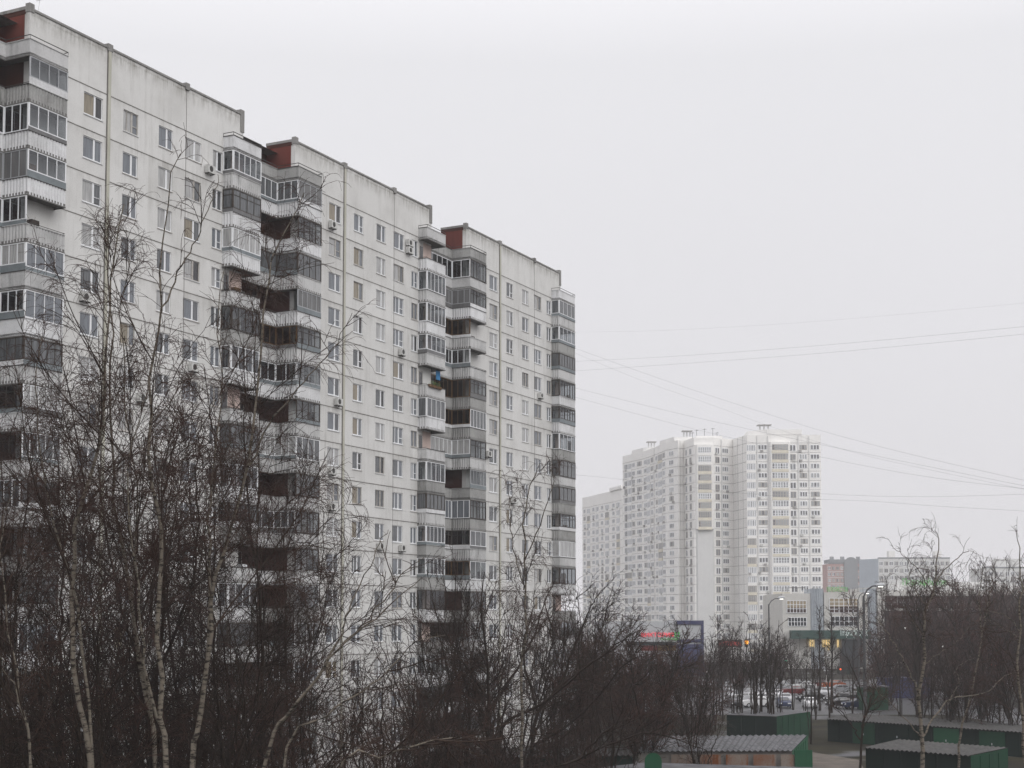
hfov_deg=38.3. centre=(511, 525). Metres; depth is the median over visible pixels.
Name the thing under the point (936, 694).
bare tree
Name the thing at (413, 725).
bare tree
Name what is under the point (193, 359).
window
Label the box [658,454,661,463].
window
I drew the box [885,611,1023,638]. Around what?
window
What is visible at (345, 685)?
bare tree
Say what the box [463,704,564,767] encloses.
bare bush
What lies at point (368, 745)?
bare bush
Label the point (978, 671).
bare tree
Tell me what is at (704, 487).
window
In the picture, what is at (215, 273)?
window
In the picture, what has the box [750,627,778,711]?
bare tree
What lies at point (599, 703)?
bare bush
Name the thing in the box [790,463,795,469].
window
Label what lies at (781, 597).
street lamp
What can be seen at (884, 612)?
bare tree
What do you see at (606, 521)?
window
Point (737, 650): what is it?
bare tree
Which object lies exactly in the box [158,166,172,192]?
window
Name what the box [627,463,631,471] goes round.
window
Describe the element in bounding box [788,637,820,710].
bare tree
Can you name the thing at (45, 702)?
bare bush
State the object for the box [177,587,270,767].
bare tree
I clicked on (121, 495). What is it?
window
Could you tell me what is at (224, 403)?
balcony door
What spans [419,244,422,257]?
balcony door
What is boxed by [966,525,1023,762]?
birch tree
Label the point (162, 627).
bare tree
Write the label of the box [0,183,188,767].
birch tree
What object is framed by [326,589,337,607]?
window
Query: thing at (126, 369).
window
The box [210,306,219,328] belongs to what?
window
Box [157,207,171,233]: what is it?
window
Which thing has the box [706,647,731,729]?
bare tree
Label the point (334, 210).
window
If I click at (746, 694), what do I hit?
parked car
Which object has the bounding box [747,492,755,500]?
window
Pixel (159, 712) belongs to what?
birch tree
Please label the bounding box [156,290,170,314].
window
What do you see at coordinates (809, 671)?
bare tree
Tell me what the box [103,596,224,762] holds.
bare tree
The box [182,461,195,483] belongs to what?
window
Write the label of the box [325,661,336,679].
window
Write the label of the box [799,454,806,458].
window
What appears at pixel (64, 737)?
bare bush
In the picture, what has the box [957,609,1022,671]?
bare tree
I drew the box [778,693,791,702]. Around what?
parked car
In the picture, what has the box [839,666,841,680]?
traffic light
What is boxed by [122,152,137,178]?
window
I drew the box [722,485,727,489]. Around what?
window
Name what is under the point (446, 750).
bare bush
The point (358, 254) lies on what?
window
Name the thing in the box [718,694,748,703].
parked car
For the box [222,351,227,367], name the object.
balcony door
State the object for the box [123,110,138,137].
window
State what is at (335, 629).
window
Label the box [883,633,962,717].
bare tree
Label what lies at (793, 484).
window
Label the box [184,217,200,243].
window
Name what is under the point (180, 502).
window
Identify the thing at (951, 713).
bare tree
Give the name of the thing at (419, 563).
balcony door
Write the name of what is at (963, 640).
bare tree
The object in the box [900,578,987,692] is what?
bare tree
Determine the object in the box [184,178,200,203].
window
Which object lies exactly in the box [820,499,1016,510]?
overhead cable
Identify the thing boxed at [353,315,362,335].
window
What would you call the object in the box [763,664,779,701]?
bare tree
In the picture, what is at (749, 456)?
window
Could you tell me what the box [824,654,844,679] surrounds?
bare tree
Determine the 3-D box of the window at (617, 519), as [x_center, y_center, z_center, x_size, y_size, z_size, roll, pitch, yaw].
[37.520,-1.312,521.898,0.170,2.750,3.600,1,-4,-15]
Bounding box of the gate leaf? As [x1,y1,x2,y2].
[645,753,661,767]
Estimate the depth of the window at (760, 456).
439.08 m
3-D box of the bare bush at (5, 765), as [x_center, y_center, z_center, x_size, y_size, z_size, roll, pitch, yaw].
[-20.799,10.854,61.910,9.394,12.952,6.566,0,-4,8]
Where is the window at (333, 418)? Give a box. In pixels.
[327,412,339,432]
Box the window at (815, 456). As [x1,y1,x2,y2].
[811,454,818,458]
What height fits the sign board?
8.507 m
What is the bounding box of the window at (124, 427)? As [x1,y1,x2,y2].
[118,410,132,432]
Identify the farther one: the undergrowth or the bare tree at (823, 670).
the bare tree at (823, 670)
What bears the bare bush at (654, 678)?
on the ground
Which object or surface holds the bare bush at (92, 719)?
on the ground
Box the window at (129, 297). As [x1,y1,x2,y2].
[120,279,135,305]
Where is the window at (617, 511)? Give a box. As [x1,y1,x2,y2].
[616,510,619,517]
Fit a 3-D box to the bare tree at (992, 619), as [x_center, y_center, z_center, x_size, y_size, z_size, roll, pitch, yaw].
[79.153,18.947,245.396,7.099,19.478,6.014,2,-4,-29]
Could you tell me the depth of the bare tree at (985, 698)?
144.44 m
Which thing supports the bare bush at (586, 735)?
on the ground
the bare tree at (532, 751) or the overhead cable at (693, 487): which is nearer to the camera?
the bare tree at (532, 751)
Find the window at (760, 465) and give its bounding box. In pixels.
[758,463,766,467]
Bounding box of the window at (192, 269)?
[183,258,198,282]
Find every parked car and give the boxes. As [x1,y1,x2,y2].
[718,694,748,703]
[726,697,742,707]
[735,686,752,693]
[743,692,752,697]
[743,697,768,707]
[774,683,790,688]
[776,697,790,707]
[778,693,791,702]
[782,686,803,694]
[791,681,816,687]
[796,692,825,701]
[801,697,817,707]
[820,687,834,694]
[821,680,845,686]
[823,693,854,700]
[825,697,851,706]
[833,684,851,692]
[841,698,858,708]
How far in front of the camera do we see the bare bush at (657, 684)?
167.42 m
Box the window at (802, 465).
[800,463,806,467]
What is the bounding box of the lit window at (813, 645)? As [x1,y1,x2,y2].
[810,640,838,649]
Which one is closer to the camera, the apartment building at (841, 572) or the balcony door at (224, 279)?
the balcony door at (224, 279)
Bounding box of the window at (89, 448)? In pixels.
[77,446,95,470]
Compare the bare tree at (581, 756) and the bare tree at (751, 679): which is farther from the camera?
the bare tree at (751, 679)
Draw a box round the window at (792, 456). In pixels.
[790,454,795,459]
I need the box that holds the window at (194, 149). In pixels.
[185,138,200,163]
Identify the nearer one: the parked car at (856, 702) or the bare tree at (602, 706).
the bare tree at (602, 706)
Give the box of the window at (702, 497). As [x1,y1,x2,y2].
[698,493,711,501]
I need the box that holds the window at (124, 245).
[121,236,136,262]
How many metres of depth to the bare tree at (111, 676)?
76.72 m
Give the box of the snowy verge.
[747,685,1012,688]
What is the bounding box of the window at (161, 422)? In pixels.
[154,415,167,438]
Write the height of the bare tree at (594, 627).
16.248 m
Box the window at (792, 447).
[790,445,795,450]
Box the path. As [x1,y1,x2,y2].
[812,752,862,767]
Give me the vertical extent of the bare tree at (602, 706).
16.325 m
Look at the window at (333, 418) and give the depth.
117.06 m
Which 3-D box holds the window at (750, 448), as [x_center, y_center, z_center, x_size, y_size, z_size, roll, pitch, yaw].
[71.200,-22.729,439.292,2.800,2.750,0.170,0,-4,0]
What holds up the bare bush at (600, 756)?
on the ground
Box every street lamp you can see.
[768,596,784,706]
[857,591,869,683]
[862,583,884,712]
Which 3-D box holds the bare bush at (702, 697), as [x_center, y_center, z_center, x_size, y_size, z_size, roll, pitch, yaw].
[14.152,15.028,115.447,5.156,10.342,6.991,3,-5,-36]
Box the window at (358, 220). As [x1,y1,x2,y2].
[354,214,363,234]
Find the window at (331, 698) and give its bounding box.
[325,696,336,715]
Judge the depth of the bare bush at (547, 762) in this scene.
86.36 m
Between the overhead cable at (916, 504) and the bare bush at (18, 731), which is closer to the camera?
the bare bush at (18, 731)
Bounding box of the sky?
[0,0,1023,626]
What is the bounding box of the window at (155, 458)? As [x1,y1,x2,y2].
[154,458,168,480]
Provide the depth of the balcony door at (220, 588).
103.66 m
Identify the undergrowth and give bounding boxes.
[385,734,586,766]
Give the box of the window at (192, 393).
[181,380,196,402]
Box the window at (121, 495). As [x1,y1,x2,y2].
[117,495,131,518]
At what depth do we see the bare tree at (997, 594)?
254.60 m
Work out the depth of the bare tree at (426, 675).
94.32 m
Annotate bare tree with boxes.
[0,375,134,767]
[0,387,164,767]
[0,543,172,767]
[0,545,210,767]
[0,591,49,764]
[1,377,298,767]
[4,581,122,767]
[13,396,219,767]
[64,598,154,767]
[77,365,255,762]
[95,311,435,767]
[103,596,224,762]
[126,540,330,767]
[173,562,322,767]
[175,628,379,767]
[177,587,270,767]
[185,457,404,767]
[232,585,340,767]
[290,660,404,767]
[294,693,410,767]
[307,653,456,767]
[343,663,442,767]
[372,669,473,767]
[379,570,504,767]
[381,533,519,767]
[408,568,648,767]
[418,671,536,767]
[450,555,545,767]
[475,567,650,767]
[506,583,603,767]
[524,583,658,767]
[529,576,662,746]
[549,580,649,744]
[552,633,654,767]
[552,682,711,767]
[586,609,708,735]
[603,624,696,762]
[634,648,664,696]
[643,662,744,735]
[657,659,740,763]
[659,617,736,731]
[674,654,707,689]
[680,647,712,692]
[695,630,704,700]
[702,653,719,681]
[704,629,727,713]
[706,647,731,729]
[707,615,746,684]
[709,636,745,713]
[709,654,733,715]
[709,656,737,694]
[711,637,741,681]
[711,647,729,680]
[712,611,731,720]
[719,624,760,712]
[724,652,750,674]
[728,655,752,691]
[730,632,744,664]
[732,611,781,712]
[732,638,753,711]
[733,622,772,709]
[736,616,745,683]
[739,632,774,713]
[744,617,778,680]
[744,647,765,706]
[747,626,786,677]
[749,623,759,685]
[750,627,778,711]
[757,633,795,712]
[758,618,794,713]
[758,619,779,706]
[759,638,790,712]
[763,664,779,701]
[767,631,792,675]
[767,638,792,679]
[771,650,790,683]
[773,624,814,683]
[781,638,799,709]
[784,660,803,683]
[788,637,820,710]
[790,651,808,680]
[797,639,824,719]
[800,654,830,743]
[803,650,826,683]
[815,640,838,717]
[815,656,830,677]
[821,628,902,767]
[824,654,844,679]
[838,589,935,705]
[838,656,849,681]
[841,628,866,713]
[848,624,909,680]
[848,655,862,683]
[850,577,899,676]
[860,650,875,684]
[872,574,927,673]
[872,610,935,671]
[876,572,961,717]
[880,582,965,675]
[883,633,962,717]
[887,633,918,716]
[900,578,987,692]
[912,634,978,719]
[918,636,948,718]
[919,560,983,689]
[919,630,976,727]
[920,613,950,678]
[924,568,1018,663]
[926,642,993,722]
[932,576,1023,719]
[940,648,985,721]
[942,562,977,622]
[945,564,979,631]
[948,606,967,703]
[948,623,993,719]
[948,627,1013,723]
[950,624,997,718]
[952,570,1023,677]
[956,586,1023,717]
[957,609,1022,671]
[962,619,1023,731]
[966,556,983,615]
[970,581,1005,690]
[972,577,1023,714]
[972,586,1023,661]
[973,616,1023,696]
[975,560,1000,612]
[976,568,1023,694]
[980,557,1017,621]
[980,655,1014,723]
[981,576,1013,669]
[988,556,1005,600]
[996,586,1023,656]
[1000,638,1023,693]
[1003,556,1016,601]
[1006,557,1023,640]
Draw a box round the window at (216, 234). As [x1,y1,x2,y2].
[211,228,221,250]
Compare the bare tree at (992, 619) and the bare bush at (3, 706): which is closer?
the bare bush at (3, 706)
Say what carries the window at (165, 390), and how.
in the apartment building at (440, 408)
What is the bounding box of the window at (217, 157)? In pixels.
[213,150,222,173]
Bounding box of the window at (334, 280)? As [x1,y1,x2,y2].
[328,272,340,293]
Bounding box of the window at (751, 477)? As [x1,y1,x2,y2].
[747,473,755,481]
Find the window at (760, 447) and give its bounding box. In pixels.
[758,445,766,449]
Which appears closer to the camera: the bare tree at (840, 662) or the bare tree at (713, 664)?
the bare tree at (713, 664)
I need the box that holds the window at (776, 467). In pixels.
[772,463,788,471]
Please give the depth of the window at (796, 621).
379.06 m
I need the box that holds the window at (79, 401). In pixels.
[77,401,96,424]
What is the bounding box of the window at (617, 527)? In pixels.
[616,526,619,533]
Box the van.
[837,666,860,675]
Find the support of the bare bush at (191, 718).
on the ground
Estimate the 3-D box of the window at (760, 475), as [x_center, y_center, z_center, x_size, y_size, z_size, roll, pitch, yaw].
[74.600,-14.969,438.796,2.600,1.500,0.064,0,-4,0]
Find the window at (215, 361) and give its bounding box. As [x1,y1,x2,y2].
[210,346,220,368]
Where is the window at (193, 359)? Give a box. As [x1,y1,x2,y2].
[182,338,198,362]
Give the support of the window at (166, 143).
in the apartment building at (440, 408)
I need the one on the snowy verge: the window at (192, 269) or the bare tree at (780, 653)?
the bare tree at (780, 653)
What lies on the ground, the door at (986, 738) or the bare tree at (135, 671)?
the bare tree at (135, 671)
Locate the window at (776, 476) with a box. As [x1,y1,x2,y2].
[772,472,788,480]
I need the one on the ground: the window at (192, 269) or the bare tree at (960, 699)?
the bare tree at (960, 699)
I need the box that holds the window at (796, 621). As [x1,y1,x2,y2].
[788,617,806,625]
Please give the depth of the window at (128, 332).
95.77 m
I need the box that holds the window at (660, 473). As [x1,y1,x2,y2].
[658,472,661,480]
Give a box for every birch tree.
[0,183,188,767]
[0,203,236,767]
[0,476,132,767]
[53,122,282,767]
[96,171,386,767]
[262,532,462,767]
[341,672,556,767]
[479,449,575,767]
[851,513,1023,767]
[953,549,1009,767]
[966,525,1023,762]
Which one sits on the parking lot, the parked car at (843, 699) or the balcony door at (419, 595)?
the parked car at (843, 699)
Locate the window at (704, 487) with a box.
[698,484,711,492]
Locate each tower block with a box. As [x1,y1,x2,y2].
[582,485,622,645]
[623,424,822,661]
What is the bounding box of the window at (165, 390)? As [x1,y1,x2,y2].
[154,373,169,397]
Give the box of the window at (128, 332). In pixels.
[120,322,135,347]
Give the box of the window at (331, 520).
[327,518,338,537]
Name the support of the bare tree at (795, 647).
on the snowy verge
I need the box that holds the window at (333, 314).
[328,306,339,327]
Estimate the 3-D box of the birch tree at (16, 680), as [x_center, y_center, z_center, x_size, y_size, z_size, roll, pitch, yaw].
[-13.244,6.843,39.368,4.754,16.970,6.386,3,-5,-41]
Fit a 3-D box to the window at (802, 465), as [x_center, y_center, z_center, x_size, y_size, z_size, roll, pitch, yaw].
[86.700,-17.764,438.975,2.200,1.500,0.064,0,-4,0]
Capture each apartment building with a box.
[0,0,575,767]
[822,557,862,591]
[859,551,949,587]
[970,559,1023,589]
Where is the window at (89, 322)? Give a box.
[80,312,99,338]
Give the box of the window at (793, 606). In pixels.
[787,600,806,612]
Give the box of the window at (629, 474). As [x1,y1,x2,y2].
[627,472,631,480]
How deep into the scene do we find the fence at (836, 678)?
298.02 m
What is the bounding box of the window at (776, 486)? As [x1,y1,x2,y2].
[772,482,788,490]
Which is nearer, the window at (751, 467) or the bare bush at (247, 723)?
the bare bush at (247, 723)
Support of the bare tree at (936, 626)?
on the ground
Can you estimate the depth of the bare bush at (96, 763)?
59.88 m
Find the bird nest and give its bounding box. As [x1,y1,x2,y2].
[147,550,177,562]
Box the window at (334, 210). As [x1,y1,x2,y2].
[329,202,341,224]
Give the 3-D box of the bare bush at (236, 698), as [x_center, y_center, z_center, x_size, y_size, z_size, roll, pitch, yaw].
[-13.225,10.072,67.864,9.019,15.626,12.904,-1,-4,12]
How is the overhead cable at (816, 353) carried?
attached to the apartment building at (440, 408)
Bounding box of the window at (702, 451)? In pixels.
[698,447,710,455]
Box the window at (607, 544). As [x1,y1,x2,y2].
[605,543,608,550]
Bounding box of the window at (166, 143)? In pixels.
[158,125,173,152]
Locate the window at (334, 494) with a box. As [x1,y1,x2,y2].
[327,482,339,502]
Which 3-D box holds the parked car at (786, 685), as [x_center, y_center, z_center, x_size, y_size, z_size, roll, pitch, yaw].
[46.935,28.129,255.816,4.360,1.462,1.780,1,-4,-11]
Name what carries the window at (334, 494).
in the apartment building at (440, 408)
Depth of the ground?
157.22 m
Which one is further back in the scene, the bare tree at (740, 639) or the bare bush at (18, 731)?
the bare tree at (740, 639)
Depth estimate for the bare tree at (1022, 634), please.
187.46 m
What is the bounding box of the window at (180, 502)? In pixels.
[180,502,195,524]
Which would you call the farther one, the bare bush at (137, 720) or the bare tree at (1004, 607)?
the bare tree at (1004, 607)
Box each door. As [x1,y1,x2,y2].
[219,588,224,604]
[222,273,228,289]
[222,312,228,327]
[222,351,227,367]
[222,390,227,407]
[224,157,229,169]
[418,370,422,384]
[418,434,421,446]
[418,466,421,479]
[418,530,421,540]
[418,562,421,573]
[418,594,421,608]
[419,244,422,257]
[419,276,422,288]
[419,307,422,320]
[419,339,422,348]
[552,384,554,394]
[794,750,812,766]
[852,722,874,744]
[886,724,908,741]
[933,728,958,743]
[979,731,1004,746]
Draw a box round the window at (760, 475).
[758,473,766,477]
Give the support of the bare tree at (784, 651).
on the snowy verge
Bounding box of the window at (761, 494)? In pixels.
[759,492,766,496]
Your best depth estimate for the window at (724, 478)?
447.85 m
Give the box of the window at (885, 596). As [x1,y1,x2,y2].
[885,596,1021,608]
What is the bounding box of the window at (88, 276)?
[80,267,98,294]
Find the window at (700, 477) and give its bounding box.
[698,475,711,482]
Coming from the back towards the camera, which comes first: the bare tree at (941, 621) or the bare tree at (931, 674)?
the bare tree at (941, 621)
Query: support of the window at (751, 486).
in the tower block at (690, 552)
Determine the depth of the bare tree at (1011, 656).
231.18 m
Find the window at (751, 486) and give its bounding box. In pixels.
[747,482,755,490]
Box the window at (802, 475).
[800,473,806,477]
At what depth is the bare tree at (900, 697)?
168.31 m
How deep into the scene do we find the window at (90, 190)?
93.17 m
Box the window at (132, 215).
[122,194,137,220]
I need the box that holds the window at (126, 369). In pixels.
[118,365,133,389]
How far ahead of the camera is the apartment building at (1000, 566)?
520.07 m
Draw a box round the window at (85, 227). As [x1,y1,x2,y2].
[81,223,99,251]
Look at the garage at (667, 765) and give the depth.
103.20 m
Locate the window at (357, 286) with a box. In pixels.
[353,281,363,301]
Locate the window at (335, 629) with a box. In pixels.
[326,625,338,643]
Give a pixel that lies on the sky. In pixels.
(692, 166)
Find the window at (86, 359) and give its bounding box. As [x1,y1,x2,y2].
[78,356,97,381]
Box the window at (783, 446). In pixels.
[772,444,788,452]
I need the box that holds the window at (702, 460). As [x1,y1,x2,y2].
[698,456,711,464]
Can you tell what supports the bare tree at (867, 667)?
on the snowy verge
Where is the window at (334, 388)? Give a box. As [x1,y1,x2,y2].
[327,377,339,397]
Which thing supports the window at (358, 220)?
in the apartment building at (440, 408)
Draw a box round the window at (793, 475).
[791,473,795,478]
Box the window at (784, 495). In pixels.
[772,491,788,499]
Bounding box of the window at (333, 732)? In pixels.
[325,732,336,751]
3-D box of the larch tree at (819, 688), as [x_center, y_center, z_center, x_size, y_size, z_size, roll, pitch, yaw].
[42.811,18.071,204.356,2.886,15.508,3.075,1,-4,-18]
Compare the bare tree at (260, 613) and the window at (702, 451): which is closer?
the bare tree at (260, 613)
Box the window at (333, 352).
[328,342,340,362]
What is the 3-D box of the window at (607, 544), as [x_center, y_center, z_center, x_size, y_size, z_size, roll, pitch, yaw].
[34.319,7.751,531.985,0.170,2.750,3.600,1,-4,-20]
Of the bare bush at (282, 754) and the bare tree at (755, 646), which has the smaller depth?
the bare bush at (282, 754)
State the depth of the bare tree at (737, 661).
254.38 m
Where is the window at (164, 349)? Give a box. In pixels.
[156,331,168,355]
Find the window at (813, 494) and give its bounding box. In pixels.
[811,492,819,496]
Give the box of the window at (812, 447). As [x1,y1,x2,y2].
[810,445,818,449]
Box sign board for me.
[717,640,741,661]
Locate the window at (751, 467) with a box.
[747,463,755,472]
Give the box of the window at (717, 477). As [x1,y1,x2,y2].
[715,475,719,481]
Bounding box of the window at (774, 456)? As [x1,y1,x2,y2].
[772,454,788,461]
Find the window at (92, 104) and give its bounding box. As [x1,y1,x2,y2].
[83,92,103,121]
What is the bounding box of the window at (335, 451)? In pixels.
[327,447,339,467]
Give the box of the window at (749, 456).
[746,454,755,462]
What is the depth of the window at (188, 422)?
101.20 m
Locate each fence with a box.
[800,674,862,681]
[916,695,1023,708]
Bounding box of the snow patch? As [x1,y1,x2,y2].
[957,715,1021,723]
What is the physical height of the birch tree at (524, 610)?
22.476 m
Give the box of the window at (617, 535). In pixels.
[616,534,619,541]
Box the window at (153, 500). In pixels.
[153,500,166,520]
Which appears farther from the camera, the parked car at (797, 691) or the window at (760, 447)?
the window at (760, 447)
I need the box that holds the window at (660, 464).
[658,463,661,472]
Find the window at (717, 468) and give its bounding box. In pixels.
[715,466,719,471]
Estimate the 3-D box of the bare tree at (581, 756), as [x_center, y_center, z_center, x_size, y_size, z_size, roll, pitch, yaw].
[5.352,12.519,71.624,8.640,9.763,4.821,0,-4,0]
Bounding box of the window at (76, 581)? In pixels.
[75,581,93,601]
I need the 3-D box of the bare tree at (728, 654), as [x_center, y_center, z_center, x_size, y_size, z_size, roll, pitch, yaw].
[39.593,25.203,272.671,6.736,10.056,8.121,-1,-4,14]
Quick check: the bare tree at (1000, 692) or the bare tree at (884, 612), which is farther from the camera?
the bare tree at (884, 612)
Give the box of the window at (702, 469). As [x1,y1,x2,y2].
[698,465,711,473]
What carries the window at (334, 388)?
in the apartment building at (440, 408)
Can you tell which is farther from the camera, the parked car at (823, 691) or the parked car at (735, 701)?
the parked car at (823, 691)
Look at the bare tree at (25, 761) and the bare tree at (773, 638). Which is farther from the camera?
the bare tree at (773, 638)
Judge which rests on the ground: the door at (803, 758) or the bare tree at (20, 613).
the bare tree at (20, 613)
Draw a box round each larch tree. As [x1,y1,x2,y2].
[808,603,828,710]
[821,607,844,712]
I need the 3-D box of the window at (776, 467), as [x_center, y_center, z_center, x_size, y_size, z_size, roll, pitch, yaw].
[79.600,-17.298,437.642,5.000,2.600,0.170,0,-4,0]
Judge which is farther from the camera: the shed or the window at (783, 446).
the window at (783, 446)
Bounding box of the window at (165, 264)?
[156,249,170,273]
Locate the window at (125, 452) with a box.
[117,452,131,474]
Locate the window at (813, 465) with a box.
[811,463,818,467]
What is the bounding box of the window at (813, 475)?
[811,473,819,477]
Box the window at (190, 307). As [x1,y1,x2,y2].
[182,298,198,322]
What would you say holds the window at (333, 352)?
in the apartment building at (440, 408)
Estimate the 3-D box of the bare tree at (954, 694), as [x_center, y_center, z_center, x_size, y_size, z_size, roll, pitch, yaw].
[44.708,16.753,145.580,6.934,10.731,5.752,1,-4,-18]
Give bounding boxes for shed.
[877,677,926,697]
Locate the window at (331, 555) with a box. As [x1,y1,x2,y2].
[326,554,338,572]
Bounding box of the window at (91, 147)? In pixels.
[82,135,102,164]
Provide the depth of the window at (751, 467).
438.86 m
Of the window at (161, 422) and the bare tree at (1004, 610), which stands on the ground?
the bare tree at (1004, 610)
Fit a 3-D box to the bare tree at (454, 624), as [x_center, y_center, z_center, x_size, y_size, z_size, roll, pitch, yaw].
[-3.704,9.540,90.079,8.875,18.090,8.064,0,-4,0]
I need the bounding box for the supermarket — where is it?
[596,620,703,675]
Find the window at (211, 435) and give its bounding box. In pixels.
[209,425,217,445]
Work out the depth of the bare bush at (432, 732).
87.78 m
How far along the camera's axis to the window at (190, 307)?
101.65 m
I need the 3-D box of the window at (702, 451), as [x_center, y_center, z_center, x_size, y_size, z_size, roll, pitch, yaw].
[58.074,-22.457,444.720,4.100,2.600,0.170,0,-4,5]
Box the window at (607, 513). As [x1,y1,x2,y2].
[605,512,608,519]
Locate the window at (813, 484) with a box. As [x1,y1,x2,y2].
[811,482,819,486]
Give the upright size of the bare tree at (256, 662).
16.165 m
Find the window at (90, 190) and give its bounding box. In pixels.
[82,179,101,208]
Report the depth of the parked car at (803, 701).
209.41 m
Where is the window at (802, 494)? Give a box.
[800,492,806,496]
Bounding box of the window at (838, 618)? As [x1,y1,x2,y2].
[830,616,856,625]
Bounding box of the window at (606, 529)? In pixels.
[605,528,608,535]
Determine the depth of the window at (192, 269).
101.85 m
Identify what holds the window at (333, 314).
in the apartment building at (440, 408)
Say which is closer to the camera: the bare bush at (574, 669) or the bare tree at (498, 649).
the bare tree at (498, 649)
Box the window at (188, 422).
[182,421,196,442]
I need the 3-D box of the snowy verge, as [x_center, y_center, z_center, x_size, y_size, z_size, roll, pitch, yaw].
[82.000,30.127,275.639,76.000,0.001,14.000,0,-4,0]
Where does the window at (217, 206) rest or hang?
in the apartment building at (440, 408)
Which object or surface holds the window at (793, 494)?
in the tower block at (690, 552)
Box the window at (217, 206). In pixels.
[212,189,222,212]
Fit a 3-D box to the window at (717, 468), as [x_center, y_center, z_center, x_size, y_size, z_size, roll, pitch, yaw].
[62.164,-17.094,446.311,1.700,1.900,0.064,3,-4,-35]
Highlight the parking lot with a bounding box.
[632,691,1017,714]
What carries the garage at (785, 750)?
on the ground
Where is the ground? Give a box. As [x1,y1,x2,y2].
[432,627,1023,767]
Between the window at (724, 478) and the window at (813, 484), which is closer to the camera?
the window at (813, 484)
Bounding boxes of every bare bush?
[1,600,186,767]
[1,627,116,767]
[1,664,57,758]
[1,686,69,767]
[2,595,171,767]
[2,595,266,767]
[2,631,126,767]
[3,632,142,767]
[4,639,107,765]
[32,638,124,767]
[63,640,126,761]
[69,661,146,766]
[73,635,233,767]
[85,628,213,767]
[108,632,261,767]
[141,651,230,767]
[141,654,243,767]
[151,651,286,765]
[157,667,366,767]
[169,577,318,767]
[201,693,294,767]
[209,615,341,762]
[225,663,327,767]
[252,732,348,767]
[311,692,416,767]
[326,609,457,767]
[362,688,451,767]
[367,552,504,767]
[385,652,442,767]
[387,590,499,767]
[390,673,473,767]
[404,679,485,767]
[438,705,537,767]
[442,571,599,767]
[444,601,618,767]
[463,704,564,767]
[506,590,614,748]
[518,682,594,767]
[550,701,601,767]
[561,626,612,733]
[565,616,629,743]
[565,701,645,767]
[575,614,681,763]
[608,628,654,733]
[640,638,696,725]
[645,630,693,735]
[661,653,728,756]
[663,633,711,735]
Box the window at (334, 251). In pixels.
[329,237,339,258]
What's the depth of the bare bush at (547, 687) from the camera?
98.56 m
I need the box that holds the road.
[609,679,1007,684]
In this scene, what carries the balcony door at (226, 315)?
in the apartment building at (440, 408)
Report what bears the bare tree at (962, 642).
on the parking lot
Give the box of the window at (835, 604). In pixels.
[829,598,857,612]
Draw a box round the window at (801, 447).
[799,445,806,449]
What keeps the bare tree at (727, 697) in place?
on the ground
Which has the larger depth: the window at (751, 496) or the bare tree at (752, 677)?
the window at (751, 496)
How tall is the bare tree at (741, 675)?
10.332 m
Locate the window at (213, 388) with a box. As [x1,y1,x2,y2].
[210,386,218,407]
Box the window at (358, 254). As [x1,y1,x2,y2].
[353,247,362,267]
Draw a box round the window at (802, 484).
[800,482,806,486]
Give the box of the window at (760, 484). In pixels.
[758,482,766,486]
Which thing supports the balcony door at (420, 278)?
in the apartment building at (440, 408)
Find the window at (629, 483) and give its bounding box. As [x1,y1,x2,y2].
[627,480,631,488]
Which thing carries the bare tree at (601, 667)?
on the ground
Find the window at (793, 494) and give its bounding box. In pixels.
[791,492,795,497]
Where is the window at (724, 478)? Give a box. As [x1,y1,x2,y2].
[722,476,727,480]
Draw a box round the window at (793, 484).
[791,482,795,488]
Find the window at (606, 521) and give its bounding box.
[605,520,608,527]
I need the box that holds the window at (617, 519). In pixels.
[616,518,619,525]
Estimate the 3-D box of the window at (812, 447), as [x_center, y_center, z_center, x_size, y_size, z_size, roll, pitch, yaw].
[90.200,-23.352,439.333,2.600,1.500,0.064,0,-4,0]
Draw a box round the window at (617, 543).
[616,542,619,549]
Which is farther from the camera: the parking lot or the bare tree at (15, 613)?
the parking lot
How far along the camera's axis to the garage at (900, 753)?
114.75 m
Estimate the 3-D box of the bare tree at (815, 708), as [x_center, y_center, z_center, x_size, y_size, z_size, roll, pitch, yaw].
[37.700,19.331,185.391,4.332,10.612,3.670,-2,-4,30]
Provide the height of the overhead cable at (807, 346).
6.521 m
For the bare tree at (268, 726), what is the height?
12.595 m
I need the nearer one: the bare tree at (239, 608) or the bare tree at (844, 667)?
the bare tree at (239, 608)
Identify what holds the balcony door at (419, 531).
in the apartment building at (440, 408)
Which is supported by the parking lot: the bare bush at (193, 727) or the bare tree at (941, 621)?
the bare tree at (941, 621)
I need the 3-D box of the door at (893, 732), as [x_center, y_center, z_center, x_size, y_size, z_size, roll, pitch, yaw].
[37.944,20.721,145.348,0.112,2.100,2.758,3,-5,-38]
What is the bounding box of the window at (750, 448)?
[746,445,755,453]
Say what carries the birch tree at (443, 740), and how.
on the ground
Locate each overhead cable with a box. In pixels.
[573,387,1022,485]
[575,348,1020,479]
[576,353,1016,487]
[576,397,1022,488]
[580,334,1019,370]
[582,475,801,498]
[593,327,1015,360]
[619,303,1019,331]
[816,493,1016,496]
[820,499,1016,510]
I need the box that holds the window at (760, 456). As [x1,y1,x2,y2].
[758,454,766,458]
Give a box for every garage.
[475,746,632,767]
[601,762,816,767]
[638,734,812,766]
[727,707,809,735]
[827,713,1022,756]
[864,739,1007,767]
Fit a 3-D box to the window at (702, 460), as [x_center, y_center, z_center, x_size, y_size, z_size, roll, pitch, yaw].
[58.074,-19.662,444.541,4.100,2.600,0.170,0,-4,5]
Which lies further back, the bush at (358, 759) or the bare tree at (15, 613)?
the bush at (358, 759)
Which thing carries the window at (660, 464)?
in the tower block at (690, 552)
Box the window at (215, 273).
[211,267,219,289]

